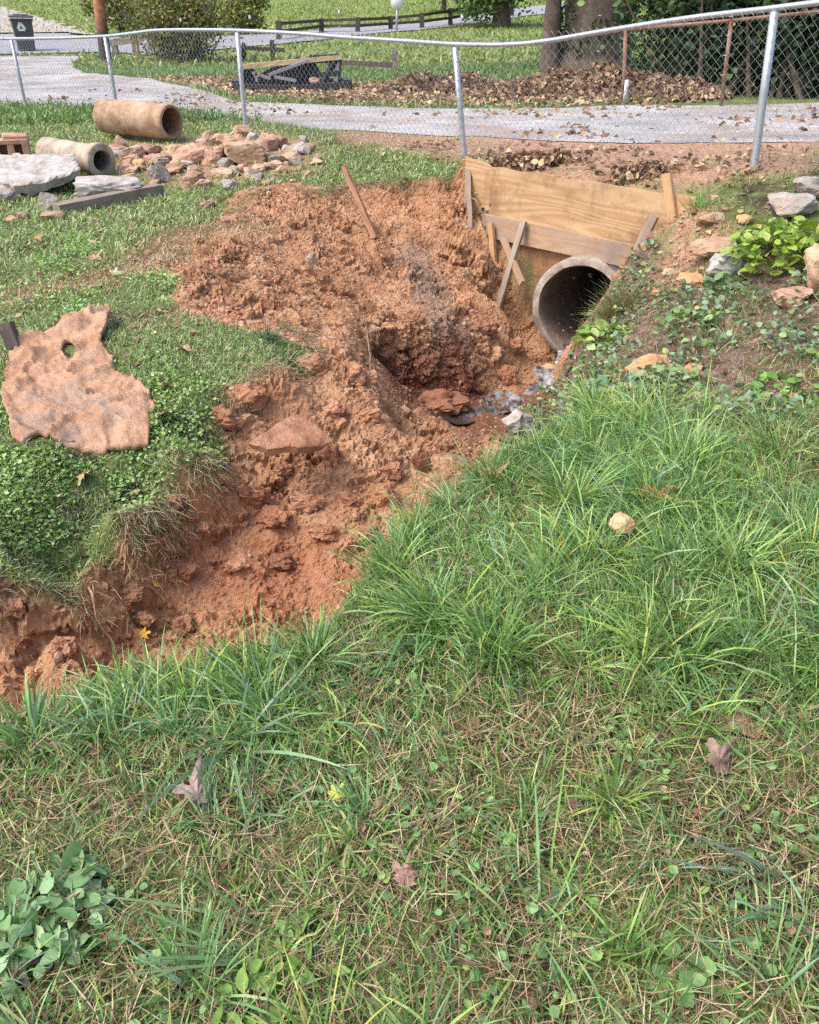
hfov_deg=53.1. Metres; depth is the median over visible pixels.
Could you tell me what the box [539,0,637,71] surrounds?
tree
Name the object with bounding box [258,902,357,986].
plant
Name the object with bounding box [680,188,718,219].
grass tuft
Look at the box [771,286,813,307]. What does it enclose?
rock
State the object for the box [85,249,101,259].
fallen leaf
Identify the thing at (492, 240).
wooden stake
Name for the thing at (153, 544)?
clay clod
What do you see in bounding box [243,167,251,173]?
rubble stone
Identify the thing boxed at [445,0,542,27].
tree
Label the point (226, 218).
rock
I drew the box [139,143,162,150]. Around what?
rock
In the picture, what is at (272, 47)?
split rail
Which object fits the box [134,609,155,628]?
clay clod
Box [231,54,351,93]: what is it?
scrap frame
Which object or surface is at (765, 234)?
shrub
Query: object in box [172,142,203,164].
rock
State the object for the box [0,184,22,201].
rock
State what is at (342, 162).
grass tuft
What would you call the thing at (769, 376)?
plant
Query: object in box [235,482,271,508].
clay clod
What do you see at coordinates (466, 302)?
clay clod
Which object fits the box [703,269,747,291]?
plant
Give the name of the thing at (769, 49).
chain link fence
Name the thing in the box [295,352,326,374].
clay clod
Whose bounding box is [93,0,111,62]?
utility pole
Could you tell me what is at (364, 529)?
clay clod
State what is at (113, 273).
fallen leaf
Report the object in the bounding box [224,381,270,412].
clay clod
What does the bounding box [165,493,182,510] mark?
clay clod
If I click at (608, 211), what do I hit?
plywood sheet
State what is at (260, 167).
rubble stone
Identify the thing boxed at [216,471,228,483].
clay clod
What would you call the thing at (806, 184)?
rock
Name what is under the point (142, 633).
fallen leaf
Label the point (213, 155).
rock
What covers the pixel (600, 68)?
leaf pile
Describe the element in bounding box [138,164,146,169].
rubble stone
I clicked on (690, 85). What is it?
leaf pile
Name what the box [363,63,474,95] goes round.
leaf pile
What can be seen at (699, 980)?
plant
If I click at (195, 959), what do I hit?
grass tuft
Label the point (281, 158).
rubble stone
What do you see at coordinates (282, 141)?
rock
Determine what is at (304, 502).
clay clod
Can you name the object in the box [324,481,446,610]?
grass tuft
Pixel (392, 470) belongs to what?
clay clod
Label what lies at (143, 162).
rock
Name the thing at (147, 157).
rubble stone
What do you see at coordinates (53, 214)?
rock
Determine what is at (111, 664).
clay clod
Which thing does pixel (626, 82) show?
rusty pipe fence
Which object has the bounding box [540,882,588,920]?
plant
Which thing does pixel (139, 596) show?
clay clod
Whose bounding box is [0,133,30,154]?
hollow block
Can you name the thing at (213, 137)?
rubble stone
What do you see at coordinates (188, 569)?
clay clod
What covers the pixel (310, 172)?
rock
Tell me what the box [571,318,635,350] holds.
plant
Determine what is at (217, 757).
grass tuft
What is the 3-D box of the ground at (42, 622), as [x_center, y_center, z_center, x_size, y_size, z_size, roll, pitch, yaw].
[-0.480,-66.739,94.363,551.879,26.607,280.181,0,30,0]
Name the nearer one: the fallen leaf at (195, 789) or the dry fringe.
the fallen leaf at (195, 789)
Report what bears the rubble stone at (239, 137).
on the ground at (42, 622)
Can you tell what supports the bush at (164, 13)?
on the ground at (42, 622)
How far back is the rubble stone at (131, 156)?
9.14 m
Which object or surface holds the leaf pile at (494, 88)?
on the ground at (42, 622)
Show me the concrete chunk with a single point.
(90, 185)
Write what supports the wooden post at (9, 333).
on the ground at (42, 622)
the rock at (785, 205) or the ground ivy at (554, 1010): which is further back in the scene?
the rock at (785, 205)
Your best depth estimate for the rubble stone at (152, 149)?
9.38 m
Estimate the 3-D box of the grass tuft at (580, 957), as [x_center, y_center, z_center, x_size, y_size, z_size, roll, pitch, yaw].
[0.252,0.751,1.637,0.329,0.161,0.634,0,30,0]
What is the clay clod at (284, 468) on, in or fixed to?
on the ground at (42, 622)
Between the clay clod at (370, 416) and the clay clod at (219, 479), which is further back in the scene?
the clay clod at (370, 416)
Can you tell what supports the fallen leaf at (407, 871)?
on the ground at (42, 622)
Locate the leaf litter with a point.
(360, 94)
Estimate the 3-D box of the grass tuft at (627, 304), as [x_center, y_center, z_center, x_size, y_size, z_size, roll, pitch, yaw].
[1.509,-1.360,5.819,0.851,0.860,0.780,0,30,0]
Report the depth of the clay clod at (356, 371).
5.12 m
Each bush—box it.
[77,0,148,32]
[89,0,267,62]
[215,0,270,34]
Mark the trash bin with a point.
(21, 25)
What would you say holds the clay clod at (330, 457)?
on the ground at (42, 622)
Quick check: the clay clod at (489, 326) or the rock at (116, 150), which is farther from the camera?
the rock at (116, 150)
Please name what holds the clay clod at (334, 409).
on the ground at (42, 622)
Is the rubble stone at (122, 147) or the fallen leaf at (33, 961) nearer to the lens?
the fallen leaf at (33, 961)
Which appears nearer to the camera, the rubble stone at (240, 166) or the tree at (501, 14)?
the rubble stone at (240, 166)
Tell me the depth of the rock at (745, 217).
5.77 m
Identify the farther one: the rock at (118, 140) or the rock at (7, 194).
the rock at (118, 140)
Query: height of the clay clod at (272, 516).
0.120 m
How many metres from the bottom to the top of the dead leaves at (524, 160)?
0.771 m
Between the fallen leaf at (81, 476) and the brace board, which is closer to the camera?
the fallen leaf at (81, 476)
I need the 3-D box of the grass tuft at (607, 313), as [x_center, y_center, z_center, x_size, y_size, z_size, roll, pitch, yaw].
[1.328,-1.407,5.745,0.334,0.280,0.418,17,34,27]
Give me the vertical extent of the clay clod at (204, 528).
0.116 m
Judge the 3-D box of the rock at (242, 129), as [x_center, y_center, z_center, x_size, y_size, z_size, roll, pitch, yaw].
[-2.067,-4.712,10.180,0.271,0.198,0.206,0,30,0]
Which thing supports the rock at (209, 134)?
on the ground at (42, 622)
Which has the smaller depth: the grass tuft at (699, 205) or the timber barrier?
the grass tuft at (699, 205)
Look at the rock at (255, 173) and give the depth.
8.43 m
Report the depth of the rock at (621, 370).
4.67 m
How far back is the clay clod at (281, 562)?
4.23 m
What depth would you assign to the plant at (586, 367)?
5.08 m
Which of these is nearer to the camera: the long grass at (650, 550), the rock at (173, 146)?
the long grass at (650, 550)
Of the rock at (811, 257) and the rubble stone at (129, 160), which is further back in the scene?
the rubble stone at (129, 160)
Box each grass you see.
[0,0,729,125]
[0,96,543,606]
[0,354,818,1023]
[584,146,818,487]
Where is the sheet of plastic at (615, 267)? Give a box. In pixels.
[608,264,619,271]
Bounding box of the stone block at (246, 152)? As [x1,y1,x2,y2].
[223,140,264,164]
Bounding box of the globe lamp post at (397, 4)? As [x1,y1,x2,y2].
[391,0,403,29]
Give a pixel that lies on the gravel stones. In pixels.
(534, 122)
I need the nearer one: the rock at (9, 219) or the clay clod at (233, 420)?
the clay clod at (233, 420)
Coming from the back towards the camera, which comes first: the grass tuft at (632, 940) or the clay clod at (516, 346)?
the clay clod at (516, 346)
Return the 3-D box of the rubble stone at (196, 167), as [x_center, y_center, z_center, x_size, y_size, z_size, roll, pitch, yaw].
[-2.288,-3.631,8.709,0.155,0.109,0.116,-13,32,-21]
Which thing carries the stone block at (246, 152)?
on the ground at (42, 622)
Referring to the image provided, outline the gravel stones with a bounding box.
[34,97,818,143]
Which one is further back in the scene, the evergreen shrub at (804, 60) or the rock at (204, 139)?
the evergreen shrub at (804, 60)
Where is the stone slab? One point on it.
(46, 382)
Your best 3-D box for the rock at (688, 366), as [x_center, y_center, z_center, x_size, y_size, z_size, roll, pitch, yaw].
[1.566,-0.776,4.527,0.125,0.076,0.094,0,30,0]
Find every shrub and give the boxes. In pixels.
[600,0,700,77]
[635,0,737,66]
[648,0,809,96]
[692,0,818,99]
[718,214,818,277]
[779,0,818,97]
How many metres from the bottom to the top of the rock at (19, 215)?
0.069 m
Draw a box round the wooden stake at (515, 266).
[500,235,524,285]
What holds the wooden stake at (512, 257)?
on the ground at (42, 622)
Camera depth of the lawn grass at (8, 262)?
5.46 m
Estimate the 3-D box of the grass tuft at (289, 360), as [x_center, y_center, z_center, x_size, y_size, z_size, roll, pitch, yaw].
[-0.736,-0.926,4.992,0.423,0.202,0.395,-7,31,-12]
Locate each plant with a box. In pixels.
[0,867,114,999]
[46,839,116,917]
[210,946,298,1023]
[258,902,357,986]
[362,988,414,1023]
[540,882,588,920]
[558,380,619,410]
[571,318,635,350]
[572,358,617,377]
[580,309,616,325]
[587,369,638,392]
[628,363,716,395]
[653,305,724,336]
[653,929,731,1007]
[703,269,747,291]
[737,367,818,406]
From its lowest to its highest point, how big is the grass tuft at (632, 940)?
0.180 m
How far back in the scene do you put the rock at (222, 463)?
4.25 m
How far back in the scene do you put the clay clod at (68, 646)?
3.27 m
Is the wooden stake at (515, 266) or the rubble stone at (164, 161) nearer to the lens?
the wooden stake at (515, 266)
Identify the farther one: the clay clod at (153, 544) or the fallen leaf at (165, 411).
the fallen leaf at (165, 411)
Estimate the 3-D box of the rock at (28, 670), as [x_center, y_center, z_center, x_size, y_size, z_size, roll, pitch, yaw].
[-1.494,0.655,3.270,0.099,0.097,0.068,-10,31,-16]
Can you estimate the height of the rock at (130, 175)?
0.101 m
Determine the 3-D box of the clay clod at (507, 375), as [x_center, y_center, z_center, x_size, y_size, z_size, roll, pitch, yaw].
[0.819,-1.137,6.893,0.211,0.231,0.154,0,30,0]
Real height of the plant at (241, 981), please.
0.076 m
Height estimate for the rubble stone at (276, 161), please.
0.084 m
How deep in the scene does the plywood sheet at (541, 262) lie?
7.62 m
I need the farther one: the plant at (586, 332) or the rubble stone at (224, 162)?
the rubble stone at (224, 162)
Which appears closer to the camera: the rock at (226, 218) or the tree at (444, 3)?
the rock at (226, 218)
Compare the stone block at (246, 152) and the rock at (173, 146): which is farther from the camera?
the rock at (173, 146)
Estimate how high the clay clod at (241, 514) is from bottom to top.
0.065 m
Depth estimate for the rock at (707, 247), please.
5.62 m
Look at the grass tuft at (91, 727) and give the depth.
2.06 m
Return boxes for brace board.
[481,213,634,265]
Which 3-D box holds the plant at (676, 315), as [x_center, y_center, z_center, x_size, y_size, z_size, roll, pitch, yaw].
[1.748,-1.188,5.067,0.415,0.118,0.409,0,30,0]
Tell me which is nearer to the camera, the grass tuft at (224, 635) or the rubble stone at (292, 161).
the grass tuft at (224, 635)
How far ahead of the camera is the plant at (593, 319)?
5.97 m
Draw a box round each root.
[76,572,116,656]
[363,315,377,391]
[363,430,395,442]
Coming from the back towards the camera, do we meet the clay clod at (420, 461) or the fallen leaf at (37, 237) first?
the fallen leaf at (37, 237)
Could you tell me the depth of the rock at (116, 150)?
9.44 m
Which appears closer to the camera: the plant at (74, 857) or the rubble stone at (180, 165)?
the plant at (74, 857)
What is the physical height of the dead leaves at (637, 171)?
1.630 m
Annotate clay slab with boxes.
[248,414,332,453]
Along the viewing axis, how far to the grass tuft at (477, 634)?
2.31 m
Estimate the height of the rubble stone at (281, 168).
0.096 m
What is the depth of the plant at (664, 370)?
4.35 m
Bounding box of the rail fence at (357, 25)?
[276,2,513,38]
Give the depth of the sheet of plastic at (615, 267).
6.96 m
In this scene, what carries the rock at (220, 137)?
on the ground at (42, 622)
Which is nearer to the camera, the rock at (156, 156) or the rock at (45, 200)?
the rock at (45, 200)
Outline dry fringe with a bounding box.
[0,159,629,639]
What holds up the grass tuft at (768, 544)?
on the ground at (42, 622)
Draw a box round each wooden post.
[0,321,18,351]
[465,170,471,227]
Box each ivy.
[0,460,818,1023]
[499,230,818,449]
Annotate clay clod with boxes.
[0,597,25,618]
[8,634,30,652]
[45,636,79,659]
[108,660,116,669]
[118,582,145,605]
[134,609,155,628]
[144,532,166,549]
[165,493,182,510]
[171,613,194,636]
[175,559,198,580]
[194,520,215,540]
[207,403,243,430]
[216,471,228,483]
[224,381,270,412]
[224,557,250,573]
[234,508,247,520]
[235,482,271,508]
[255,504,291,527]
[269,551,294,571]
[273,461,292,476]
[289,491,323,513]
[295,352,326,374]
[309,523,337,541]
[322,400,346,419]
[322,441,339,466]
[339,491,361,506]
[346,361,367,385]
[353,524,375,545]
[359,406,381,424]
[372,480,399,508]
[378,461,402,480]
[411,448,432,473]
[418,388,470,415]
[454,296,473,309]
[472,317,499,336]
[497,364,519,386]
[510,337,522,354]
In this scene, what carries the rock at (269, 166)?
on the ground at (42, 622)
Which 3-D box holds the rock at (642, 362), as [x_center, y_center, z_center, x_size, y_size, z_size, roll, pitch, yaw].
[1.371,-0.822,4.663,0.288,0.152,0.160,0,30,0]
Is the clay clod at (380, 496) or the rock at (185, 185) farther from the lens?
the rock at (185, 185)
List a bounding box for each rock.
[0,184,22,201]
[3,215,18,222]
[12,212,28,218]
[23,665,42,688]
[38,192,58,210]
[40,211,64,219]
[112,135,128,146]
[112,147,121,156]
[117,163,138,173]
[118,145,144,161]
[121,172,135,176]
[132,159,146,165]
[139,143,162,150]
[147,153,171,164]
[147,164,172,182]
[148,179,159,183]
[163,144,182,149]
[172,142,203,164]
[180,181,193,190]
[181,170,202,183]
[194,179,213,188]
[196,138,213,142]
[199,200,214,209]
[200,145,226,166]
[201,130,217,138]
[209,167,232,178]
[216,133,236,144]
[218,460,228,470]
[220,216,232,222]
[221,179,238,189]
[232,124,252,135]
[245,132,258,140]
[245,169,262,179]
[257,132,277,151]
[263,162,279,169]
[277,135,287,147]
[288,141,311,154]
[296,165,304,170]
[297,299,303,305]
[303,170,313,174]
[305,251,317,266]
[399,404,409,412]
[501,408,534,434]
[542,363,555,368]
[609,512,634,533]
[613,369,627,380]
[624,353,672,374]
[647,288,663,296]
[662,267,681,275]
[676,272,703,288]
[684,363,702,371]
[689,236,741,257]
[698,212,725,223]
[705,251,748,277]
[736,214,752,224]
[768,192,818,218]
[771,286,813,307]
[793,176,818,198]
[803,243,818,296]
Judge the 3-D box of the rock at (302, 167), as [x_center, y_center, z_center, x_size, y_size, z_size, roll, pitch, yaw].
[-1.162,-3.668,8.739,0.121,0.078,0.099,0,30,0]
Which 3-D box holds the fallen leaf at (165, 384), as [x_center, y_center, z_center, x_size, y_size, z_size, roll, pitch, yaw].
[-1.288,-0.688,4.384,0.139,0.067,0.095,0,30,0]
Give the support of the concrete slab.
on the ground at (42, 622)
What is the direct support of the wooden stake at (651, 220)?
on the ground at (42, 622)
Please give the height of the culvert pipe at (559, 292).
0.963 m
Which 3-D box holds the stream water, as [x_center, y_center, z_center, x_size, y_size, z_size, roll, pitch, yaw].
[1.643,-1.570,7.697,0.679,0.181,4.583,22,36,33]
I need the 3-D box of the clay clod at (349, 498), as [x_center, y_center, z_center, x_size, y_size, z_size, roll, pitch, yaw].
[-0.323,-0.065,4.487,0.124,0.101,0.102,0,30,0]
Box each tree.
[426,0,453,10]
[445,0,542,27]
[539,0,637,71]
[563,0,767,29]
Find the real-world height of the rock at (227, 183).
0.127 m
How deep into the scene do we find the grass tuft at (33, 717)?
2.08 m
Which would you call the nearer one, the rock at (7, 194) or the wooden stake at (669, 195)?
the wooden stake at (669, 195)
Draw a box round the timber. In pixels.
[51,183,163,213]
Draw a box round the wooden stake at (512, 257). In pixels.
[496,220,526,308]
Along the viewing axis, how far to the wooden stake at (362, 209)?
7.49 m
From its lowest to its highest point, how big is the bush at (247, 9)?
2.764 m
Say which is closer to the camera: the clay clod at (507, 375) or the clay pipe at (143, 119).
the clay clod at (507, 375)
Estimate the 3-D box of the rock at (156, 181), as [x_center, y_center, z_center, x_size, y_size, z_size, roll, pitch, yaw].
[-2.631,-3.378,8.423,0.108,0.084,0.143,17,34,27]
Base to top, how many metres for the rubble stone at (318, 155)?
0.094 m
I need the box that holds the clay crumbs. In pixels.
[0,127,818,707]
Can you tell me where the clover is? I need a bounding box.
[0,230,519,552]
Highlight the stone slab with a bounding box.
[1,303,155,455]
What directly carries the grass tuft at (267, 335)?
on the ground at (42, 622)
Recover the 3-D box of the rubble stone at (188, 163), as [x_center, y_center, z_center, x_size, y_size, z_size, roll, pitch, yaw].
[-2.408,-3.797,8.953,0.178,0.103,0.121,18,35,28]
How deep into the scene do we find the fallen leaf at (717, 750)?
1.95 m
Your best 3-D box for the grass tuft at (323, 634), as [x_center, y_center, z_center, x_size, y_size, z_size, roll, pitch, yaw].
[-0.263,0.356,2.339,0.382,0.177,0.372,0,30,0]
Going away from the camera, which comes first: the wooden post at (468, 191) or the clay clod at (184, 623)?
the clay clod at (184, 623)
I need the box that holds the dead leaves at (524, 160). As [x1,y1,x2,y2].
[463,148,592,236]
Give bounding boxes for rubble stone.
[108,144,125,149]
[122,158,132,164]
[123,155,138,159]
[123,165,138,173]
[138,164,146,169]
[143,155,151,160]
[144,146,159,154]
[154,157,168,165]
[165,149,176,154]
[165,161,185,172]
[167,167,178,174]
[181,160,193,167]
[187,164,201,171]
[195,141,213,147]
[210,133,220,142]
[217,157,235,167]
[232,167,241,176]
[234,134,244,140]
[238,164,245,172]
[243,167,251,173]
[252,163,265,171]
[267,155,286,161]
[270,160,282,164]
[276,165,287,173]
[281,144,288,149]
[284,151,302,159]
[288,157,301,165]
[299,135,308,141]
[306,143,316,151]
[310,158,323,164]
[312,153,322,159]
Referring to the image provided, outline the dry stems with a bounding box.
[552,155,818,417]
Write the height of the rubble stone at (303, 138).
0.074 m
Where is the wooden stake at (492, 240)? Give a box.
[487,223,496,261]
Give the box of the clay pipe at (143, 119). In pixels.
[93,98,182,138]
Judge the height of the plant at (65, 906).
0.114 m
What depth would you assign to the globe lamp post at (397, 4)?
44.71 m
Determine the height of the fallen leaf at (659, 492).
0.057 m
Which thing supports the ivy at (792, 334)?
on the ground at (42, 622)
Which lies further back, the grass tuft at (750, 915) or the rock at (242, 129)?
the rock at (242, 129)
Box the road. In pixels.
[0,1,564,54]
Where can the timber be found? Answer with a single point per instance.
(123, 196)
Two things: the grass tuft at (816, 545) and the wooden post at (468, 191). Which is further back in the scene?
the wooden post at (468, 191)
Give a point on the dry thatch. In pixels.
(438, 873)
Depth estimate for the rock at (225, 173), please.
8.54 m
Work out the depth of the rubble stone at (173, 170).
8.70 m
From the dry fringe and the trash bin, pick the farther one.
the trash bin
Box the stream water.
[424,335,575,423]
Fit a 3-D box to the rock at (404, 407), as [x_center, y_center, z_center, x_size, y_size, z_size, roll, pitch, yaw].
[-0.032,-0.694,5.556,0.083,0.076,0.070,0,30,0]
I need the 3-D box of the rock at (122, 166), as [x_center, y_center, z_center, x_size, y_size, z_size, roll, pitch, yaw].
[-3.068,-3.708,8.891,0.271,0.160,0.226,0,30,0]
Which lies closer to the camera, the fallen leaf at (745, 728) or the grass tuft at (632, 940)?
the grass tuft at (632, 940)
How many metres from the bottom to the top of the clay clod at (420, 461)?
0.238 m
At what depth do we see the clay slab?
4.27 m
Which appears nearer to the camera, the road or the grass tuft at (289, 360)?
the grass tuft at (289, 360)
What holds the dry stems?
on the ground at (42, 622)
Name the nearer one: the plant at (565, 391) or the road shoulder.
the plant at (565, 391)
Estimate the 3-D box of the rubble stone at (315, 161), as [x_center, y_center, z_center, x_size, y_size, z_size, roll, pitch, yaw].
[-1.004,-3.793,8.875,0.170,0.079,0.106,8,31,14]
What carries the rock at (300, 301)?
on the ground at (42, 622)
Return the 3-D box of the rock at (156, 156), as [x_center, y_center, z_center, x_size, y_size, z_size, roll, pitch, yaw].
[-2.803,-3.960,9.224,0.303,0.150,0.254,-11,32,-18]
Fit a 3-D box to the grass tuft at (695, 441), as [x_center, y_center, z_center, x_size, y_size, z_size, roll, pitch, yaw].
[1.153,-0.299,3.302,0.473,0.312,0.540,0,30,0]
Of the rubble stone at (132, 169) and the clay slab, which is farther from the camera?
the rubble stone at (132, 169)
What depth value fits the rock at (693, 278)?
5.47 m
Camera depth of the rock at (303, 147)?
9.21 m
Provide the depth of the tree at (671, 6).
15.17 m
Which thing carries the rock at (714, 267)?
on the ground at (42, 622)
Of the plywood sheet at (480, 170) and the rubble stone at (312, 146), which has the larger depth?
the rubble stone at (312, 146)
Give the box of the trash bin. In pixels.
[7,14,35,49]
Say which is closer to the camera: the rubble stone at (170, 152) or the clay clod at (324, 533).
the clay clod at (324, 533)
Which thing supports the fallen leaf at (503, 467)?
on the ground at (42, 622)
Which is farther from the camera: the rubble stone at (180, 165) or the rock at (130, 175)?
the rubble stone at (180, 165)
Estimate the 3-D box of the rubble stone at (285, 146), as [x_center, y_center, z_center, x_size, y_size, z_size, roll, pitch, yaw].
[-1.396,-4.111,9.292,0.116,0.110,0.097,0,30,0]
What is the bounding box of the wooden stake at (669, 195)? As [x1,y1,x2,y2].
[661,172,677,223]
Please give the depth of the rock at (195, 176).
8.45 m
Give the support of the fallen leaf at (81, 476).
on the ground at (42, 622)
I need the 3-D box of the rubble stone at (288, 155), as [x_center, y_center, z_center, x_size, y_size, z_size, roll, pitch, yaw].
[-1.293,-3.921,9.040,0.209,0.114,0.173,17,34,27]
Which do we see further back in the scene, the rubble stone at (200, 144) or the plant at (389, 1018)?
the rubble stone at (200, 144)
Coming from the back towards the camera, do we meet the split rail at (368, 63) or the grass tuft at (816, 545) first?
the split rail at (368, 63)
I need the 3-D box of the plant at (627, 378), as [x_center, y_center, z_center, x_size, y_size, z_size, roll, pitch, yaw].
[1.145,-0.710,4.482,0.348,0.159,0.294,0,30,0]
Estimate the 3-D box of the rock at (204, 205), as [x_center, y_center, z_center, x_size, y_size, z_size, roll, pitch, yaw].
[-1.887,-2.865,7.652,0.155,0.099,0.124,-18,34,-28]
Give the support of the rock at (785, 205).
on the ground at (42, 622)
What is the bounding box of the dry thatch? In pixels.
[0,401,818,1023]
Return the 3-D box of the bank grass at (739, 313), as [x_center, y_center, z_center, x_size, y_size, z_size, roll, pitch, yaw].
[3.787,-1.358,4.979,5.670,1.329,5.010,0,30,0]
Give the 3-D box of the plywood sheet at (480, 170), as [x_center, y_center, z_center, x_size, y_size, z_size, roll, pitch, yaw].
[0.660,-3.101,7.915,0.027,0.596,0.358,-23,37,-34]
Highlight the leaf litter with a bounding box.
[2,74,818,1023]
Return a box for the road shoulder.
[0,7,93,33]
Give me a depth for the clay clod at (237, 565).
4.11 m
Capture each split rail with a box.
[241,40,284,60]
[325,49,396,71]
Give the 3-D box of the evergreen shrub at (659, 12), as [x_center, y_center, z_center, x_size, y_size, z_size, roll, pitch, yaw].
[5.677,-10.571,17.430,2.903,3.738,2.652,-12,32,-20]
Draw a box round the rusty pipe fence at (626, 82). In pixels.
[563,10,818,105]
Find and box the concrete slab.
[0,153,80,195]
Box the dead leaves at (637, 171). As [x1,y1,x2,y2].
[589,157,680,277]
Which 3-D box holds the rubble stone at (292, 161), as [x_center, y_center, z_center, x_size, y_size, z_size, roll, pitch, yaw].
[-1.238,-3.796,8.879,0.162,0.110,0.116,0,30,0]
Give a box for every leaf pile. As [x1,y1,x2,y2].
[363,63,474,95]
[439,66,496,86]
[447,68,606,100]
[511,58,671,96]
[614,70,743,100]
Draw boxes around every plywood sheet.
[464,156,492,212]
[489,167,695,243]
[519,245,570,282]
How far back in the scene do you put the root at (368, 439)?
4.72 m
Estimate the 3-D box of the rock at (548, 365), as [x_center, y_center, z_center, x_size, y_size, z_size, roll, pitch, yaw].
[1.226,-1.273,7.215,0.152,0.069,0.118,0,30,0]
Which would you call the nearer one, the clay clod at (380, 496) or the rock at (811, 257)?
the clay clod at (380, 496)
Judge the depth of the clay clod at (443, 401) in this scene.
6.42 m
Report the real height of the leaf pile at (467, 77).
0.645 m
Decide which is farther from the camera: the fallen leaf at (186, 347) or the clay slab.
the fallen leaf at (186, 347)
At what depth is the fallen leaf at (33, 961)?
1.53 m
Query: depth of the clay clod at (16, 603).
3.38 m
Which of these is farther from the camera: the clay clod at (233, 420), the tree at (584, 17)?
the tree at (584, 17)
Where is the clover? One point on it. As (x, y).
(21, 470)
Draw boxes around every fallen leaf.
[6,938,38,985]
[28,232,44,241]
[76,470,94,485]
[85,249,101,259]
[109,268,123,275]
[133,627,150,637]
[154,407,171,417]
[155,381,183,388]
[172,752,211,817]
[175,344,196,351]
[326,782,344,804]
[391,850,421,899]
[473,462,508,480]
[641,483,675,501]
[705,734,741,783]
[715,702,782,744]
[795,925,818,940]
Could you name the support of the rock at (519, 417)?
on the ground at (42, 622)
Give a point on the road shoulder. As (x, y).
(40, 23)
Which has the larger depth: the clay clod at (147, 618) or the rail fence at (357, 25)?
the rail fence at (357, 25)
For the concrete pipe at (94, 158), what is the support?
on the ground at (42, 622)
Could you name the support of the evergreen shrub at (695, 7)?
on the ground at (42, 622)
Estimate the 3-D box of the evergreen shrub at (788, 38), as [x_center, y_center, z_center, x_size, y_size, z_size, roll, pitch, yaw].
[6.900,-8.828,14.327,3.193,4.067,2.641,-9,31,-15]
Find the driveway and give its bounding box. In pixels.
[0,56,818,142]
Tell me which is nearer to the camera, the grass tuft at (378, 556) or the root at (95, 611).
the grass tuft at (378, 556)
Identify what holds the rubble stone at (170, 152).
on the ground at (42, 622)
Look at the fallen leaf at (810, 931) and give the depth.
1.59 m
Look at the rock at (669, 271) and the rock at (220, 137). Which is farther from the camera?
the rock at (220, 137)
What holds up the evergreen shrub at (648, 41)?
on the ground at (42, 622)
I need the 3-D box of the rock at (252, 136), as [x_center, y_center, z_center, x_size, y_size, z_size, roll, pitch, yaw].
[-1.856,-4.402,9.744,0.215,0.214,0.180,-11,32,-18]
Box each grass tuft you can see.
[0,657,113,776]
[19,665,182,780]
[78,632,345,842]
[89,837,277,1018]
[160,576,251,664]
[238,317,284,345]
[254,342,317,372]
[258,599,382,682]
[323,158,351,171]
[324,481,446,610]
[405,558,579,718]
[456,750,606,1023]
[509,446,653,529]
[565,266,679,377]
[579,299,623,324]
[579,871,700,989]
[636,404,754,479]
[650,830,818,944]
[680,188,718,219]
[684,499,813,581]
[752,496,818,575]
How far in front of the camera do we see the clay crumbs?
5.92 m
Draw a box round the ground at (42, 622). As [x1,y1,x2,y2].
[0,0,818,1023]
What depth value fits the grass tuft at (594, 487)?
3.04 m
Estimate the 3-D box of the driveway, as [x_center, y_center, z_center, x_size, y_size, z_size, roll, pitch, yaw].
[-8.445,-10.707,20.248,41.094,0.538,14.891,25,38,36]
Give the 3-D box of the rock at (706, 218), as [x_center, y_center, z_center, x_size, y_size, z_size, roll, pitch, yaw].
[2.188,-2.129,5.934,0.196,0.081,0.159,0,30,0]
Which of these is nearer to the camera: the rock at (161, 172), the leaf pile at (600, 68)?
the rock at (161, 172)
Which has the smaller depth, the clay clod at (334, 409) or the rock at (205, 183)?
the clay clod at (334, 409)
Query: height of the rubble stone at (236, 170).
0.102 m
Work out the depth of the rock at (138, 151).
9.21 m
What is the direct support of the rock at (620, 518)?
on the ground at (42, 622)
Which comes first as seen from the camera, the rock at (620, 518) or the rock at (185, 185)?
the rock at (620, 518)
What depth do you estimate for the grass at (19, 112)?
28.36 m
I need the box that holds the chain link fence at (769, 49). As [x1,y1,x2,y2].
[0,0,818,176]
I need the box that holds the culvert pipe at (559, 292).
[533,255,615,352]
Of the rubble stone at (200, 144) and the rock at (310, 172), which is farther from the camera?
the rubble stone at (200, 144)
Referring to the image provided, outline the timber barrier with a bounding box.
[109,35,144,56]
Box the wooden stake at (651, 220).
[630,212,658,254]
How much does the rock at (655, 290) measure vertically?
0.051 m
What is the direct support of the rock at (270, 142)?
on the ground at (42, 622)
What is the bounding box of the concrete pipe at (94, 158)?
[35,137,115,175]
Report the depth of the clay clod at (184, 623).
3.88 m
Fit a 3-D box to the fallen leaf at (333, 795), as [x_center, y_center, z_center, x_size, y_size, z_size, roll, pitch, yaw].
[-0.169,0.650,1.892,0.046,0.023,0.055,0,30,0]
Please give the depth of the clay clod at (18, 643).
3.40 m
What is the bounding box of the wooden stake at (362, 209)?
[341,165,377,238]
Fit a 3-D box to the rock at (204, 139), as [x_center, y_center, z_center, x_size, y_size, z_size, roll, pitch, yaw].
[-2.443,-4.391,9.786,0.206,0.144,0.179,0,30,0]
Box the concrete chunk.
[73,175,142,196]
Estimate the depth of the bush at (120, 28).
42.90 m
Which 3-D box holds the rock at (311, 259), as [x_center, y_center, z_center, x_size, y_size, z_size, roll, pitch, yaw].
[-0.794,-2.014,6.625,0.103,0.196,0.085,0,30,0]
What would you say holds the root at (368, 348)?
on the ground at (42, 622)

